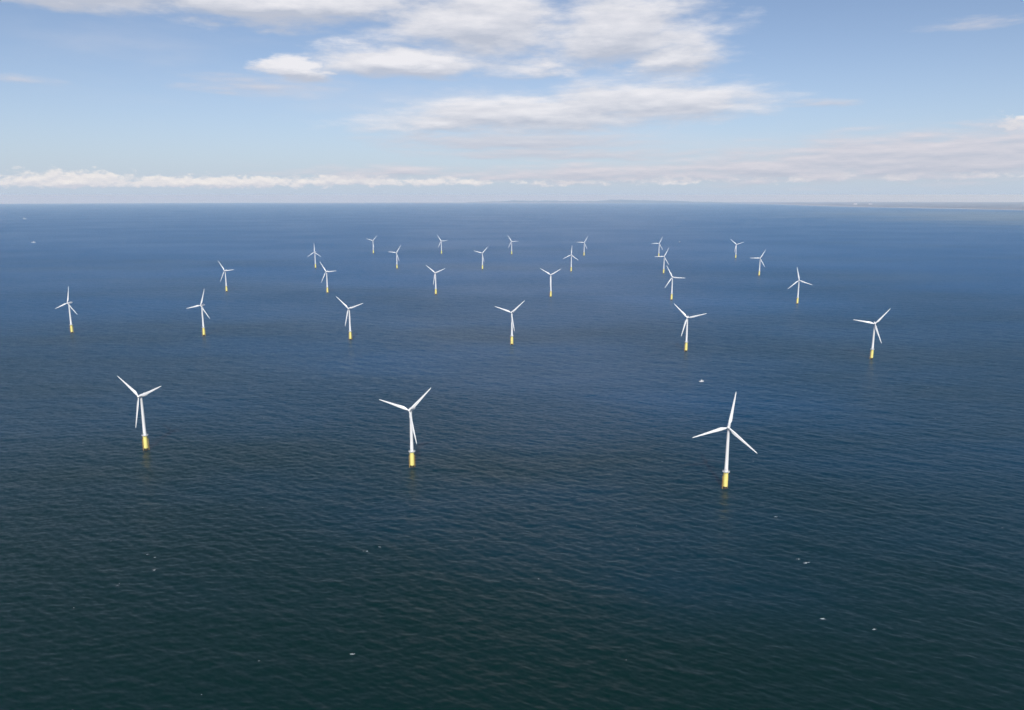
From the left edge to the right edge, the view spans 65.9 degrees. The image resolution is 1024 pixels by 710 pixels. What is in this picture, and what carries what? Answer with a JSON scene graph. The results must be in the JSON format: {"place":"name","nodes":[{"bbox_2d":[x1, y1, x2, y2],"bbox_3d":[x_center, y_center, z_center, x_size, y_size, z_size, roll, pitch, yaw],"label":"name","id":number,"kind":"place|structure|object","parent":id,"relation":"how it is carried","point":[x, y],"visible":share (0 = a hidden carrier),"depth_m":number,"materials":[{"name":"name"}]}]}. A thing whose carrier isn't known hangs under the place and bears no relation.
{"place":"outdoors","nodes":[
{"label":"outdoors","id":0,"kind":"place"},
{"bbox_2d":[417,202,586,202],"bbox_3d":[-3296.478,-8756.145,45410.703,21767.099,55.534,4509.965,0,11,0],"label":"shore","id":1,"kind":"structure","parent":0,"point":[501,202],"depth_m":46004.21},
{"bbox_2d":[0,202,1023,709],"bbox_3d":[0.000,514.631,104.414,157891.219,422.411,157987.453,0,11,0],"label":"sea","id":2,"kind":"structure","parent":0,"point":[556,516],"depth_m":962.15,"materials":[{"name":"liquid"}]},
{"bbox_2d":[55,286,76,332],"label":"wind turbine","id":3,"kind":"object","parent":2,"relation":"in","point":[71,324],"visible":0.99,"depth_m":1825.38,"materials":[{"name":"metal"}]},
{"bbox_2d":[118,377,160,450],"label":"wind turbine","id":4,"kind":"object","parent":2,"relation":"in","point":[145,441],"visible":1,"depth_m":982.20,"materials":[{"name":"metal"}]},
{"bbox_2d":[186,291,209,335],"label":"wind turbine","id":5,"kind":"object","parent":2,"relation":"in","point":[203,327],"visible":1,"depth_m":1788.23,"materials":[{"name":"metal"}]},
{"bbox_2d":[218,261,233,291],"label":"wind turbine","id":6,"kind":"object","parent":2,"relation":"in","point":[226,288],"visible":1,"depth_m":2607.68,"materials":[{"name":"metal"}]},
{"bbox_2d":[320,262,332,292],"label":"wind turbine","id":7,"kind":"object","parent":2,"relation":"in","point":[327,290],"visible":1,"depth_m":2572.41,"materials":[{"name":"metal"}]},
{"bbox_2d":[337,297,362,339],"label":"wind turbine","id":8,"kind":"object","parent":2,"relation":"in","point":[350,331],"visible":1,"depth_m":1736.44,"materials":[{"name":"metal"}]},
{"bbox_2d":[393,247,399,268],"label":"wind turbine","id":9,"kind":"object","parent":2,"relation":"in","point":[396,258],"visible":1,"depth_m":3419.53,"materials":[{"name":"metal"}]},
{"bbox_2d":[379,388,430,467],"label":"wind turbine","id":10,"kind":"object","parent":2,"relation":"in","point":[411,450],"visible":1,"depth_m":919.52,"materials":[{"name":"metal"}]},
{"bbox_2d":[426,265,444,294],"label":"wind turbine","id":11,"kind":"object","parent":2,"relation":"in","point":[435,279],"visible":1,"depth_m":2530.39,"materials":[{"name":"metal"}]},
{"bbox_2d":[495,300,524,344],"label":"wind turbine","id":12,"kind":"object","parent":2,"relation":"in","point":[511,335],"visible":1,"depth_m":1678.91,"materials":[{"name":"metal"}]},
{"bbox_2d":[540,268,559,296],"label":"wind turbine","id":13,"kind":"object","parent":2,"relation":"in","point":[550,281],"visible":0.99,"depth_m":2464.82,"materials":[{"name":"metal"}]},
{"bbox_2d":[563,249,577,271],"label":"wind turbine","id":14,"kind":"object","parent":2,"relation":"in","point":[571,260],"visible":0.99,"depth_m":3295.30,"materials":[{"name":"metal"}]},
{"bbox_2d":[655,248,668,273],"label":"wind turbine","id":15,"kind":"object","parent":2,"relation":"in","point":[664,259],"visible":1,"depth_m":3208.42,"materials":[{"name":"metal"}]},
{"bbox_2d":[666,267,680,299],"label":"wind turbine","id":16,"kind":"object","parent":2,"relation":"in","point":[671,297],"visible":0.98,"depth_m":2399.08,"materials":[{"name":"metal"}]},
{"bbox_2d":[675,305,706,351],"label":"wind turbine","id":17,"kind":"object","parent":2,"relation":"in","point":[686,341],"visible":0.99,"depth_m":1607.32,"materials":[{"name":"metal"}]},
{"bbox_2d":[692,393,757,488],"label":"wind turbine","id":18,"kind":"object","parent":2,"relation":"in","point":[725,471],"visible":1,"depth_m":851.50,"materials":[{"name":"metal"}]},
{"bbox_2d":[758,251,764,275],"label":"wind turbine","id":19,"kind":"object","parent":2,"relation":"in","point":[759,265],"visible":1,"depth_m":3122.91,"materials":[{"name":"metal"}]},
{"bbox_2d":[788,268,811,303],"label":"wind turbine","id":20,"kind":"object","parent":2,"relation":"in","point":[797,297],"visible":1,"depth_m":2312.80,"materials":[{"name":"metal"}]},
{"bbox_2d":[856,308,890,358],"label":"wind turbine","id":21,"kind":"object","parent":2,"relation":"in","point":[872,347],"visible":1,"depth_m":1532.24,"materials":[{"name":"metal"}]},
{"bbox_2d":[0,0,1023,203],"label":"sky","id":22,"kind":"structure","parent":0,"point":[102,101],"materials":[{"name":"blue"}]},
{"bbox_2d":[490,199,723,202],"bbox_3d":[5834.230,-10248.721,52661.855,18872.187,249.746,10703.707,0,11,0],"label":"hills","id":23,"kind":"structure","parent":0,"point":[631,201],"depth_m":50497.68,"materials":[{"name":"grey"}]},
{"bbox_2d":[724,202,1023,208],"bbox_3d":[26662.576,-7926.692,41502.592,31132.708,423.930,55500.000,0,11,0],"label":"coast","id":24,"kind":"structure","parent":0,"point":[996,205],"depth_m":29951.83},
{"bbox_2d":[744,203,1023,209],"bbox_3d":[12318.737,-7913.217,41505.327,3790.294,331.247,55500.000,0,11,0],"label":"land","id":25,"kind":"structure","parent":0,"point":[888,207],"depth_m":22700.86,"materials":[{"name":"grey"}]}
]}

